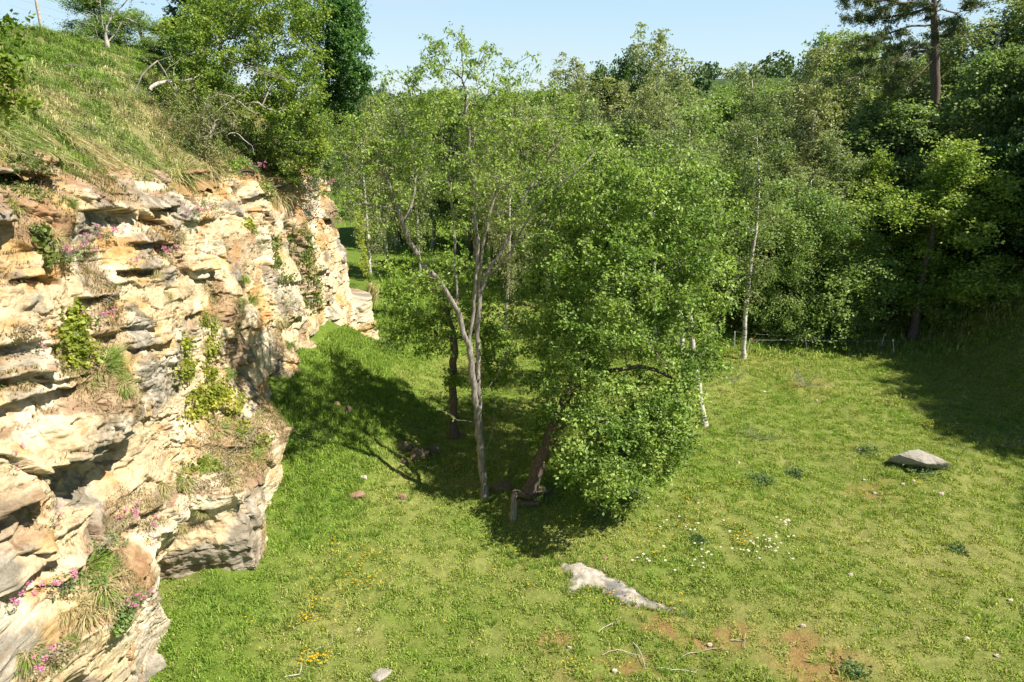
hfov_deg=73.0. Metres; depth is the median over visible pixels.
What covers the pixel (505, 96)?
grey stemmed tree
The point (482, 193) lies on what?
birch tree
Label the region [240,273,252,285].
grass tussock
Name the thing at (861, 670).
leafy weed
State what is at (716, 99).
broadleaf tree
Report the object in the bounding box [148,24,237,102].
dead branch
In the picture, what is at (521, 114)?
broadleaf tree
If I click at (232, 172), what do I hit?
rock scrub
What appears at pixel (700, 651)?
fallen twig
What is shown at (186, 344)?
ivy clump
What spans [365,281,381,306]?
grass tussock
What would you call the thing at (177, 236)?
rock scrub
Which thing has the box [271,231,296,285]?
ivy clump
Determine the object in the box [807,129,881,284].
birch tree
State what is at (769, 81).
broadleaf tree
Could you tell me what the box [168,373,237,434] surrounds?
ivy clump
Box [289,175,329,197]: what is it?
rock scrub
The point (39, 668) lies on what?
valerian plant
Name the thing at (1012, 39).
broadleaf tree
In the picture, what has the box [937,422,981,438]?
leafy weed
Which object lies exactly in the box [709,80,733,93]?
broadleaf tree
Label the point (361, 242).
ivy clump
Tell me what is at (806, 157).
birch tree
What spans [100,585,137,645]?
grass tussock
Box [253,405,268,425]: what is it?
grass tussock
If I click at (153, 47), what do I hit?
thorn bush
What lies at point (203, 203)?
rock scrub
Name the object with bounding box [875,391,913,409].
leafy weed
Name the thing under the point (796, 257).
hazel bush
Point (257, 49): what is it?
hawthorn bush
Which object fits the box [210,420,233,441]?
grass tussock
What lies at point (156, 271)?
grass tussock
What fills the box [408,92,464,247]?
birch tree
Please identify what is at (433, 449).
rock
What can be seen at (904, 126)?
broadleaf tree
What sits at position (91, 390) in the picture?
grass tussock
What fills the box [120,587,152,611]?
valerian plant
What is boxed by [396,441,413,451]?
rock
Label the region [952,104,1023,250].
broadleaf tree
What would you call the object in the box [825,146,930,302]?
broadleaf tree
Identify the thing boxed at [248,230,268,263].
rock scrub
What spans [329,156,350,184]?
rock scrub
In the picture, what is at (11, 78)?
field maple
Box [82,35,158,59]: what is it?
bramble
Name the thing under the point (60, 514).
valerian plant
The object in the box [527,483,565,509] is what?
leafy weed
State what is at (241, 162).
ivy clump
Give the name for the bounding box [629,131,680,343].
birch tree
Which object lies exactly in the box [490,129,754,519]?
leaning tree
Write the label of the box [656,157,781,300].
broadleaf tree
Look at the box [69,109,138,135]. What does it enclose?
bramble
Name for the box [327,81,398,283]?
birch tree
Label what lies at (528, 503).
fallen log
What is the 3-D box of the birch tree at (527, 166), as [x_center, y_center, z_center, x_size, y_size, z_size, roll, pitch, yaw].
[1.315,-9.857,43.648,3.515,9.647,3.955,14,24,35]
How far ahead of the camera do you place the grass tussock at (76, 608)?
10.48 m
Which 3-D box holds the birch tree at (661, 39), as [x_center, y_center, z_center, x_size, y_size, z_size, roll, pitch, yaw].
[8.473,-10.488,39.262,6.545,13.983,5.817,1,20,3]
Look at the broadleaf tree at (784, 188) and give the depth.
31.01 m
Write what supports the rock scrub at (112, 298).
on the cliff face
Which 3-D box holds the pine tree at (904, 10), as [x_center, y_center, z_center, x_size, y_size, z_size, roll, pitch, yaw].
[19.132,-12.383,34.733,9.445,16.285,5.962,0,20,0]
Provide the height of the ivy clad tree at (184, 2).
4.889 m
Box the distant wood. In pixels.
[264,42,924,170]
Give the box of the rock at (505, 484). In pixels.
[490,480,513,490]
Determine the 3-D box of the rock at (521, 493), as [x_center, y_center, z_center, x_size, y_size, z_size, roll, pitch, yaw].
[0.290,4.039,18.271,0.620,0.273,0.427,0,20,0]
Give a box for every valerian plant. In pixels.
[1,443,24,476]
[1,580,32,613]
[15,645,54,681]
[22,567,77,600]
[26,339,47,356]
[45,504,64,530]
[60,243,84,268]
[74,231,98,261]
[81,307,115,329]
[96,223,126,246]
[118,501,139,531]
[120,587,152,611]
[122,256,140,271]
[137,515,158,545]
[155,244,178,258]
[180,203,210,228]
[247,158,266,178]
[330,218,343,228]
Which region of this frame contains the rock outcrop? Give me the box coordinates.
[560,561,689,617]
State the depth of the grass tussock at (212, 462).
14.67 m
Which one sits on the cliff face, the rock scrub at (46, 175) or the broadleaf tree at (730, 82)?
the rock scrub at (46, 175)
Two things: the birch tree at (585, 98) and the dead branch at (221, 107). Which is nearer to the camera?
the dead branch at (221, 107)
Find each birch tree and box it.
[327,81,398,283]
[339,116,386,243]
[355,92,421,245]
[356,94,403,275]
[386,108,448,274]
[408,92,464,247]
[409,92,455,243]
[440,109,499,262]
[457,116,513,276]
[479,94,535,330]
[492,98,602,287]
[506,109,553,256]
[524,104,568,276]
[545,52,619,258]
[549,72,613,236]
[575,76,658,250]
[579,101,611,274]
[595,76,676,293]
[615,22,717,272]
[622,119,729,390]
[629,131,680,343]
[636,106,679,291]
[644,111,734,247]
[645,144,731,426]
[709,107,800,358]
[718,61,793,197]
[728,109,805,215]
[749,104,832,220]
[764,41,856,199]
[769,166,864,279]
[782,81,842,175]
[785,83,812,113]
[794,30,928,183]
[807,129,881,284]
[844,23,978,189]
[893,0,1023,172]
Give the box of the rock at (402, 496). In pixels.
[398,494,406,498]
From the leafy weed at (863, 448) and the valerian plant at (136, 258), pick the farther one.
the leafy weed at (863, 448)
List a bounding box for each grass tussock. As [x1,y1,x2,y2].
[0,193,37,225]
[8,181,58,208]
[9,629,55,681]
[41,641,81,678]
[46,229,75,260]
[53,590,95,634]
[58,195,81,211]
[59,629,84,656]
[66,578,119,656]
[68,370,108,402]
[68,541,122,590]
[80,560,131,617]
[84,341,134,391]
[92,550,137,577]
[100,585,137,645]
[112,372,142,406]
[150,268,171,290]
[154,478,183,508]
[159,150,210,190]
[162,290,178,305]
[173,228,189,248]
[173,461,204,495]
[175,521,193,541]
[192,148,228,192]
[193,510,211,518]
[196,450,221,476]
[200,310,223,329]
[200,339,212,356]
[209,468,244,504]
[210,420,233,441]
[223,365,238,382]
[225,447,253,466]
[230,418,265,456]
[237,296,251,321]
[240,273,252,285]
[248,292,261,307]
[249,446,270,462]
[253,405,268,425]
[274,316,291,335]
[275,184,300,214]
[285,334,296,351]
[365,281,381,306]
[366,272,376,282]
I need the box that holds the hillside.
[0,34,312,195]
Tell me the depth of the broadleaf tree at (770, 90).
57.15 m
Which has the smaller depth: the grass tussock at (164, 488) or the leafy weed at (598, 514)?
the grass tussock at (164, 488)
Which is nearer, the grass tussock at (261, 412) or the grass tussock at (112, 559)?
the grass tussock at (112, 559)
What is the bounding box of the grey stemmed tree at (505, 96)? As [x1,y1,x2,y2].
[312,21,628,499]
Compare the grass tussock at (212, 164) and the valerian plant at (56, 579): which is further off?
the grass tussock at (212, 164)
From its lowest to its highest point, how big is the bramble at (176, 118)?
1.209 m
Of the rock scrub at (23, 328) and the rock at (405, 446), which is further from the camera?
the rock at (405, 446)
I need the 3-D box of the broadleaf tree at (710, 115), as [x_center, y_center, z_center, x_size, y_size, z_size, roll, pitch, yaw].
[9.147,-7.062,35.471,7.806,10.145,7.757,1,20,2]
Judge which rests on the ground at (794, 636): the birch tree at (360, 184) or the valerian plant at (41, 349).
the birch tree at (360, 184)
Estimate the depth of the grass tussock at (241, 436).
16.11 m
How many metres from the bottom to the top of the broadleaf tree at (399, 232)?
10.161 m
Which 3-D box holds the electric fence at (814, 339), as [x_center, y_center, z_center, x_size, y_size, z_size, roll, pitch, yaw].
[12.410,0.142,28.530,6.378,0.930,0.997,0,20,0]
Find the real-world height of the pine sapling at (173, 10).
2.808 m
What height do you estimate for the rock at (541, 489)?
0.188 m
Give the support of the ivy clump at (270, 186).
on the cliff face
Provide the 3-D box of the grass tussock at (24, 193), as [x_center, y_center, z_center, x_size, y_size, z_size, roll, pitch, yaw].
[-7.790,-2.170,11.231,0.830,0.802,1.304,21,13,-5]
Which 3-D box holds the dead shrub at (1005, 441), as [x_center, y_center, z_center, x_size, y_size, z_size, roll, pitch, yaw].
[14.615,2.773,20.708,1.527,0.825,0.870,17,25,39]
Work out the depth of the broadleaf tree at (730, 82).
67.01 m
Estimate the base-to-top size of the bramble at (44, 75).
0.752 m
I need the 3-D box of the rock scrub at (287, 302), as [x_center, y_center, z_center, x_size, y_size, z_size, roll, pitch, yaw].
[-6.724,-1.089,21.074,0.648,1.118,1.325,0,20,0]
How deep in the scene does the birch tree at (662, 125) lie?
34.05 m
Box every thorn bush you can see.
[113,17,216,61]
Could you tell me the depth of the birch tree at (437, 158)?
48.42 m
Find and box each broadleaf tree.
[343,99,443,242]
[361,83,395,178]
[417,96,523,250]
[418,84,475,200]
[449,96,557,247]
[484,86,553,155]
[523,87,546,149]
[534,85,592,138]
[541,114,655,291]
[549,83,581,123]
[584,47,656,198]
[634,98,761,276]
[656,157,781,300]
[658,149,818,333]
[659,87,748,136]
[685,86,717,151]
[689,89,751,134]
[696,92,797,159]
[708,173,841,312]
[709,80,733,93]
[724,80,743,92]
[725,84,793,127]
[750,79,776,100]
[760,75,791,102]
[778,83,801,112]
[779,25,892,167]
[787,91,923,213]
[809,97,974,265]
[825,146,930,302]
[838,134,1023,339]
[842,56,952,189]
[893,40,1023,267]
[899,137,1023,276]
[910,56,973,147]
[943,38,1012,136]
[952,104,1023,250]
[961,0,1023,139]
[964,101,1023,277]
[968,12,1023,150]
[1010,131,1023,251]
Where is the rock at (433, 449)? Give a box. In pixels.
[426,444,440,455]
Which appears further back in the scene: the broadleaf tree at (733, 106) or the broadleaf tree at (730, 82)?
the broadleaf tree at (730, 82)
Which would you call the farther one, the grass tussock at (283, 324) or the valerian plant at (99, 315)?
the grass tussock at (283, 324)
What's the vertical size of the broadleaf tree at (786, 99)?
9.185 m
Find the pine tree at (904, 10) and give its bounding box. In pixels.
[815,0,993,246]
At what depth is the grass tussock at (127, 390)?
11.81 m
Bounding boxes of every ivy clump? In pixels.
[0,145,63,209]
[27,219,61,271]
[53,296,109,368]
[84,574,138,636]
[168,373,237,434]
[170,332,204,398]
[178,415,275,477]
[194,310,223,388]
[214,379,250,425]
[223,136,363,173]
[241,215,257,234]
[244,156,330,205]
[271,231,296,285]
[286,218,326,318]
[352,200,370,280]
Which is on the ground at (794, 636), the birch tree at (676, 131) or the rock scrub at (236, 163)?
the birch tree at (676, 131)
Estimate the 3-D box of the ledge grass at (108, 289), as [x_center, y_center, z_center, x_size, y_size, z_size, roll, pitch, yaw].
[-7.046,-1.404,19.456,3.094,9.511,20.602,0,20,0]
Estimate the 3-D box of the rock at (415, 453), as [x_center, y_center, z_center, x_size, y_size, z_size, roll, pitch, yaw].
[-2.691,3.255,19.864,0.494,0.493,0.568,13,23,32]
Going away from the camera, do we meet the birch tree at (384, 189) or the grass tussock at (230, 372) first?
the grass tussock at (230, 372)
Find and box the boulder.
[888,449,948,468]
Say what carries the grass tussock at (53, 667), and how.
on the cliff face
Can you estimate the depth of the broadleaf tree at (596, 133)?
33.45 m
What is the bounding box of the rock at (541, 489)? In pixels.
[538,486,552,494]
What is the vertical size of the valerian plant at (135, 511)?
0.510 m
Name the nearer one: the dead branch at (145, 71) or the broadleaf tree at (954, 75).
the dead branch at (145, 71)
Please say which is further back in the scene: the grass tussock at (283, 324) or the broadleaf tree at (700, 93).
the broadleaf tree at (700, 93)
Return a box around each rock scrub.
[0,317,47,344]
[2,156,90,200]
[36,630,98,681]
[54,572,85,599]
[55,242,88,272]
[89,520,128,558]
[93,292,130,306]
[155,222,192,256]
[178,451,242,509]
[197,195,221,214]
[214,166,266,183]
[222,156,256,171]
[222,415,273,467]
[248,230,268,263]
[276,288,304,317]
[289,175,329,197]
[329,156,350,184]
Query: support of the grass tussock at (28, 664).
on the cliff face
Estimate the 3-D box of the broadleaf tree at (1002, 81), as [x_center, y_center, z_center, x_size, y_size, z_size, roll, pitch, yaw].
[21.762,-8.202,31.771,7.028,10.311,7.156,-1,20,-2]
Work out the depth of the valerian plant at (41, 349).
10.42 m
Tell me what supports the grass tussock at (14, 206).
on the cliff face
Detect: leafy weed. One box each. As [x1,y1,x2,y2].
[287,417,335,451]
[374,330,412,352]
[405,447,433,473]
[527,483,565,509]
[583,500,624,529]
[618,484,649,502]
[685,529,711,548]
[730,474,751,490]
[742,468,779,486]
[782,464,807,478]
[830,651,883,681]
[851,441,886,458]
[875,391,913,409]
[898,464,948,482]
[916,417,943,429]
[935,538,975,558]
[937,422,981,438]
[958,424,1023,457]
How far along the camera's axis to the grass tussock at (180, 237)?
15.36 m
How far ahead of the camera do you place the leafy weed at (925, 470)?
19.25 m
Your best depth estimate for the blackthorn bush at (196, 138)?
18.09 m
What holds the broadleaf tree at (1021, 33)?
on the ground at (794, 636)
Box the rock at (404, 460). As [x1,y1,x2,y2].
[401,457,409,463]
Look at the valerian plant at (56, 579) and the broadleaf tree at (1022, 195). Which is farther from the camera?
the broadleaf tree at (1022, 195)
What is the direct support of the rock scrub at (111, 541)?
on the cliff face
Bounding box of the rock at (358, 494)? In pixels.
[349,490,364,498]
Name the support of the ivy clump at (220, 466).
attached to the cliff face
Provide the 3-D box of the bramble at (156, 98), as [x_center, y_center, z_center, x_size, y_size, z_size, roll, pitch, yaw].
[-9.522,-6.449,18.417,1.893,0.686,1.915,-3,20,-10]
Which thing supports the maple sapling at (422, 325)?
on the ground at (794, 636)
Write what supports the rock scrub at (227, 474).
on the cliff face
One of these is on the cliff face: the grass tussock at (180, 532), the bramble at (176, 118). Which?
the grass tussock at (180, 532)
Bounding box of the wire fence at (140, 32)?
[10,0,290,81]
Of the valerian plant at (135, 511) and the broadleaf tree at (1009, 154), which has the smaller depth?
the valerian plant at (135, 511)
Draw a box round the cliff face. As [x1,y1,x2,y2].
[0,145,379,681]
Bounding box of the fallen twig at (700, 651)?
[679,639,721,658]
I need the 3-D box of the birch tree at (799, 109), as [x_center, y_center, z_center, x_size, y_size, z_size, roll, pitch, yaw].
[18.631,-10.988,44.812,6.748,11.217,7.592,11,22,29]
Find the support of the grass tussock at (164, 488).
on the cliff face
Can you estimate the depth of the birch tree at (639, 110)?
33.42 m
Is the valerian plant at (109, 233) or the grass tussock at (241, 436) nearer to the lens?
the valerian plant at (109, 233)
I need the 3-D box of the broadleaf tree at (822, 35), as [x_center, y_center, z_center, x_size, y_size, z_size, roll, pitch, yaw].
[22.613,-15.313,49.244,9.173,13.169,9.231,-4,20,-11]
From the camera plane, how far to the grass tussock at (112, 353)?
11.97 m
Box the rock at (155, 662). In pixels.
[145,652,165,676]
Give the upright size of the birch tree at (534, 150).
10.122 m
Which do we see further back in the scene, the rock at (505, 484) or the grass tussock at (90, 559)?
the rock at (505, 484)
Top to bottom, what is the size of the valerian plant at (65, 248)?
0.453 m
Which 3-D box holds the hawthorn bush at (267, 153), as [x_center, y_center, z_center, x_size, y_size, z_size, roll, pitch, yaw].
[-7.381,-6.128,22.703,2.703,2.663,5.379,8,21,22]
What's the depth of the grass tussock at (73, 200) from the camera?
11.75 m
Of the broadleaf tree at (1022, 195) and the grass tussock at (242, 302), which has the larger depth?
the broadleaf tree at (1022, 195)
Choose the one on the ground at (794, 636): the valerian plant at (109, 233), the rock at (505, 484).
the rock at (505, 484)
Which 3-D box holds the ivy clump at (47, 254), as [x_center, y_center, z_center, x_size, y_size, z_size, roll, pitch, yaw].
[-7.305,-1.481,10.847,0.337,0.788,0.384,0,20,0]
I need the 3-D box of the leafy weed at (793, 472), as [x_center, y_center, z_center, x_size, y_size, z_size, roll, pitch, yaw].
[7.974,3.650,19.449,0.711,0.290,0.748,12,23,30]
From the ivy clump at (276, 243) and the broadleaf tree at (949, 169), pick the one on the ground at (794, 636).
the broadleaf tree at (949, 169)
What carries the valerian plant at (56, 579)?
on the cliff face
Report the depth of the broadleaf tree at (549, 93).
57.89 m
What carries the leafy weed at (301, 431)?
on the ground at (794, 636)
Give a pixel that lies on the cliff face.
(81, 483)
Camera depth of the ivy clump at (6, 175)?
11.21 m
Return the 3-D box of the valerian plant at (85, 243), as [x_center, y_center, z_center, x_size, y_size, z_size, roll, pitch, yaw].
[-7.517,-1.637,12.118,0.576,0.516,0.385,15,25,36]
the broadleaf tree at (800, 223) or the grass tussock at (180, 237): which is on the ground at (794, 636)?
the broadleaf tree at (800, 223)
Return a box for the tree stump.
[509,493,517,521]
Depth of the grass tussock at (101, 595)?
10.95 m
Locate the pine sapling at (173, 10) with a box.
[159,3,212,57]
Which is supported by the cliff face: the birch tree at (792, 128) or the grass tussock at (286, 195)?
the grass tussock at (286, 195)
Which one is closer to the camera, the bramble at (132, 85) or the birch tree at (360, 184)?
the bramble at (132, 85)
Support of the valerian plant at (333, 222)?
on the cliff face
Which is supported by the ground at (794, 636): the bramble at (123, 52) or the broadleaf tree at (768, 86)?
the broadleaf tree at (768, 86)
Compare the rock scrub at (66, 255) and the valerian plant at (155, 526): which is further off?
the valerian plant at (155, 526)
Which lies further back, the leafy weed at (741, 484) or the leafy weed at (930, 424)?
the leafy weed at (930, 424)
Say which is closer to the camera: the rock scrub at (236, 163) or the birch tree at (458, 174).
the rock scrub at (236, 163)
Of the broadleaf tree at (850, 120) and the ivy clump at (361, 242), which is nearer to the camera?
the ivy clump at (361, 242)
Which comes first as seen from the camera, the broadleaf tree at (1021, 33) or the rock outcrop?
the rock outcrop
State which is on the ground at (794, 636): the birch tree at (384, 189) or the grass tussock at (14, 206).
the birch tree at (384, 189)
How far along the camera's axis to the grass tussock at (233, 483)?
14.75 m
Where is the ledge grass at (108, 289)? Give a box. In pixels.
[0,145,378,676]
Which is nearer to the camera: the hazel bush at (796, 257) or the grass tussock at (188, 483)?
the grass tussock at (188, 483)
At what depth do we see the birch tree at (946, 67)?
40.48 m
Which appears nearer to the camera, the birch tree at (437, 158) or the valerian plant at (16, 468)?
the valerian plant at (16, 468)
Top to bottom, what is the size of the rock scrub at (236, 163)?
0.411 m
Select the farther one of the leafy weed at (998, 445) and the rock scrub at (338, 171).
the rock scrub at (338, 171)
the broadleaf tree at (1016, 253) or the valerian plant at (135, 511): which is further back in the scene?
the broadleaf tree at (1016, 253)
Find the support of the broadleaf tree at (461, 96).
on the ground at (794, 636)
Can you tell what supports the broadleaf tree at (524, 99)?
on the ground at (794, 636)
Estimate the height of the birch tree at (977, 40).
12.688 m
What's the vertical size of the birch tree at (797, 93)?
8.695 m
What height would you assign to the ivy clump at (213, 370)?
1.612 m
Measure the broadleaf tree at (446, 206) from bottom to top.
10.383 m
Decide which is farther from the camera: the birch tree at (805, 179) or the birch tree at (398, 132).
the birch tree at (398, 132)
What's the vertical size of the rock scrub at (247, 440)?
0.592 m
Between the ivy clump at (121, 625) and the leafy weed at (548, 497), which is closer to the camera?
the ivy clump at (121, 625)
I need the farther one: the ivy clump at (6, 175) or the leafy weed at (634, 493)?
the leafy weed at (634, 493)
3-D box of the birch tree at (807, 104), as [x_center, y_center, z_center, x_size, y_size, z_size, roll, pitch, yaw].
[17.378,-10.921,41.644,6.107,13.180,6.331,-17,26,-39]
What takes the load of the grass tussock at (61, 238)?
on the cliff face
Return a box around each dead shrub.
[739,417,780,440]
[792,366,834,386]
[969,429,1023,447]
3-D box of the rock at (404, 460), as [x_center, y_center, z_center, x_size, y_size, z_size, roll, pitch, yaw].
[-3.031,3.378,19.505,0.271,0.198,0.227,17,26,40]
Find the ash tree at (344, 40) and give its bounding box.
[272,0,382,168]
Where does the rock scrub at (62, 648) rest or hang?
on the cliff face
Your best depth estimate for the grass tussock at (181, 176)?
17.00 m
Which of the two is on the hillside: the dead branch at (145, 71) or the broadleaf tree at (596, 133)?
the dead branch at (145, 71)
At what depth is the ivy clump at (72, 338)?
11.31 m
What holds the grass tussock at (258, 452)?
on the cliff face
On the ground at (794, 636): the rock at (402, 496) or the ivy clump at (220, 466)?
the rock at (402, 496)
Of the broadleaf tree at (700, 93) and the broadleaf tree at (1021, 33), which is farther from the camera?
the broadleaf tree at (700, 93)
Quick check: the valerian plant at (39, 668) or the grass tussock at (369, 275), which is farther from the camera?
the grass tussock at (369, 275)
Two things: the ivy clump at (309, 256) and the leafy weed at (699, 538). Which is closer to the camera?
the leafy weed at (699, 538)
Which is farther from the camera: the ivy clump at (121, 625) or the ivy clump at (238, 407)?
the ivy clump at (238, 407)
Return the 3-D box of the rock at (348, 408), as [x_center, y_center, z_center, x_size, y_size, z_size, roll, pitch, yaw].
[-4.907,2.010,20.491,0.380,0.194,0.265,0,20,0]
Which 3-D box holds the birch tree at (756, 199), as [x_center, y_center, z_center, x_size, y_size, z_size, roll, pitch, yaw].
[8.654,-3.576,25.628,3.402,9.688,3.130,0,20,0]
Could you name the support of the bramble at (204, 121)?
on the hillside
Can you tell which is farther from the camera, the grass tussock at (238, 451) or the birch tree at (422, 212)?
the birch tree at (422, 212)
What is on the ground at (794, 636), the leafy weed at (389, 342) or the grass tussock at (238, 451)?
the leafy weed at (389, 342)
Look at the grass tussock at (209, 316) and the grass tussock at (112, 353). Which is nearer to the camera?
the grass tussock at (112, 353)
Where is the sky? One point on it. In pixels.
(726, 32)
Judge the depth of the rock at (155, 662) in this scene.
12.61 m
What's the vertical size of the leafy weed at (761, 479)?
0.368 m
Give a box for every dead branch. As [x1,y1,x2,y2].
[134,51,178,92]
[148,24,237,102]
[201,83,255,151]
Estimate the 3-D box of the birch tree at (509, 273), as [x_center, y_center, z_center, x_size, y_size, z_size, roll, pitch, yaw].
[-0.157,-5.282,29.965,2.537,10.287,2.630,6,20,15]
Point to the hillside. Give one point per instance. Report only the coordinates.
(182, 188)
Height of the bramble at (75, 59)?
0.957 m
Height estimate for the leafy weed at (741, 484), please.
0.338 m
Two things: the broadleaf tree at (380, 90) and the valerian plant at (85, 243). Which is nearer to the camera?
the valerian plant at (85, 243)
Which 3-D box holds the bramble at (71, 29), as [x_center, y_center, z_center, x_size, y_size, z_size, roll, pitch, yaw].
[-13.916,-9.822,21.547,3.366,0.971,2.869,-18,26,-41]
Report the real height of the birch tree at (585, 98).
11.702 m
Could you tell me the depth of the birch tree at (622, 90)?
41.91 m
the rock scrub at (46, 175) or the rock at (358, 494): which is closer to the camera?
the rock scrub at (46, 175)
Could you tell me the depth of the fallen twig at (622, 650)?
13.27 m
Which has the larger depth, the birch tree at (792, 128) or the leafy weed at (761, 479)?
the birch tree at (792, 128)
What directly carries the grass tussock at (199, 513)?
on the cliff face
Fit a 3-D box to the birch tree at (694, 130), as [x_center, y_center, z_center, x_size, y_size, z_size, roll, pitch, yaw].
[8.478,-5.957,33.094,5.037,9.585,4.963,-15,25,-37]
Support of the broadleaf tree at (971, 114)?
on the ground at (794, 636)
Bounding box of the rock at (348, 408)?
[342,405,351,412]
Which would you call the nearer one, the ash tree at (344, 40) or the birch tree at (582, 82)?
the ash tree at (344, 40)
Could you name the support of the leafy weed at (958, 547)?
on the ground at (794, 636)
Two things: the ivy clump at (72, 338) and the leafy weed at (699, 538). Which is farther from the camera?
the leafy weed at (699, 538)
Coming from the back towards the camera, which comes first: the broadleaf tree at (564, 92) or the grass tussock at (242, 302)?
the broadleaf tree at (564, 92)
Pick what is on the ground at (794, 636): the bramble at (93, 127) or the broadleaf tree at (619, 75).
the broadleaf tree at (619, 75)
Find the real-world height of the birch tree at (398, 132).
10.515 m
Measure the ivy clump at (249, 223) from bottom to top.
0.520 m
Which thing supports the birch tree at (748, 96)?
on the ground at (794, 636)
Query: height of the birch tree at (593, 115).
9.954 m
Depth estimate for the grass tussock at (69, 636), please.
10.26 m
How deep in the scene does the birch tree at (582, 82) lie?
39.60 m
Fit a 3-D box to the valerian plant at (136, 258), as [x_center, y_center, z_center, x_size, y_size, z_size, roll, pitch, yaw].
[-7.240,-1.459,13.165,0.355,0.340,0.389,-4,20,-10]
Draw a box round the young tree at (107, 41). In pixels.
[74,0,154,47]
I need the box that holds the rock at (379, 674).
[369,668,392,681]
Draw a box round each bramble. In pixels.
[13,33,106,68]
[17,56,82,86]
[27,11,125,43]
[39,53,141,88]
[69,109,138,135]
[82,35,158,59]
[100,62,160,98]
[128,85,186,108]
[142,82,219,131]
[164,93,245,135]
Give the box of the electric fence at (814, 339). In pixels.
[734,331,894,354]
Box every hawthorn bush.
[132,0,340,179]
[223,110,354,189]
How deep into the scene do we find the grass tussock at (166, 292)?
14.35 m
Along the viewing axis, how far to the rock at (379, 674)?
12.64 m
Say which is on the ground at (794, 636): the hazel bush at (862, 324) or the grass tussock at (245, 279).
the hazel bush at (862, 324)
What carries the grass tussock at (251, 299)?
on the cliff face
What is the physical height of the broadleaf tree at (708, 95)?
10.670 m
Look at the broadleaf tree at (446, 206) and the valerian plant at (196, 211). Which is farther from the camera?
the broadleaf tree at (446, 206)
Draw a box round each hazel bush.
[736,180,915,351]
[738,224,826,349]
[801,256,890,348]
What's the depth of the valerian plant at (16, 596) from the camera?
9.56 m
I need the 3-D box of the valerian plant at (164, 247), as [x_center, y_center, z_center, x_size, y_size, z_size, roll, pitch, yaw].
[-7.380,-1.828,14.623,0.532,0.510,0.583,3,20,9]
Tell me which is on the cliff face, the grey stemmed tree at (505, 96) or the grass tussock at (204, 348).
the grass tussock at (204, 348)
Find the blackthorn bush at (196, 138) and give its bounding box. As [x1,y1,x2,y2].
[152,77,253,166]
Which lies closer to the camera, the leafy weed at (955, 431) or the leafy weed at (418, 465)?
the leafy weed at (418, 465)
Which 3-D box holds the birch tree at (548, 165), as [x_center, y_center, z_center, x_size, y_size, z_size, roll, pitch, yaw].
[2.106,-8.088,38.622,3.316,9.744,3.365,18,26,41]
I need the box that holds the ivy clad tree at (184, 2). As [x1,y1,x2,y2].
[166,0,261,87]
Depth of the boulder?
19.36 m
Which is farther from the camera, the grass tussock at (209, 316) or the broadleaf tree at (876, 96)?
the broadleaf tree at (876, 96)
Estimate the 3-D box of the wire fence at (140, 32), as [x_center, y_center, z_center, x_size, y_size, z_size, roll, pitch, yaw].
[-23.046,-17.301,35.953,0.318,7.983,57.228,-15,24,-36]
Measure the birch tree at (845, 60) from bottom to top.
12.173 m
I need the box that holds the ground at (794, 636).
[150,78,1023,681]
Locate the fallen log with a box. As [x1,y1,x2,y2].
[519,501,539,506]
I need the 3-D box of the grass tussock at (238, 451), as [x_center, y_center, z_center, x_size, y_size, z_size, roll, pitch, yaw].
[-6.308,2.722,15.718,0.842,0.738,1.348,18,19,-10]
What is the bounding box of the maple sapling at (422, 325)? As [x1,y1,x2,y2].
[365,233,540,439]
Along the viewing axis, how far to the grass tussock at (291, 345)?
20.95 m
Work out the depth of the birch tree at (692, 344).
19.14 m
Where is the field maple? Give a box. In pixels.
[0,9,42,129]
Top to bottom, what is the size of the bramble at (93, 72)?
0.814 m
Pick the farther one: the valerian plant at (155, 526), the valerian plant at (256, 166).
the valerian plant at (256, 166)
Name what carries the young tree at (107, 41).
on the hillside
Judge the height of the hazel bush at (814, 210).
7.952 m
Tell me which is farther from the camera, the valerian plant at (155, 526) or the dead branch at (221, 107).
the dead branch at (221, 107)
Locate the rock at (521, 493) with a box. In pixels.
[511,489,532,498]
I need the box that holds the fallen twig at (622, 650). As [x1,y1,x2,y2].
[602,649,642,658]
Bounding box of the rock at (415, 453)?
[408,447,429,462]
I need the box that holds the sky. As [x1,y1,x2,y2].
[0,0,1021,97]
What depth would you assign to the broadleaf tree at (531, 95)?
58.31 m
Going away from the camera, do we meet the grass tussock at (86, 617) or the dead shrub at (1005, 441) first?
the grass tussock at (86, 617)

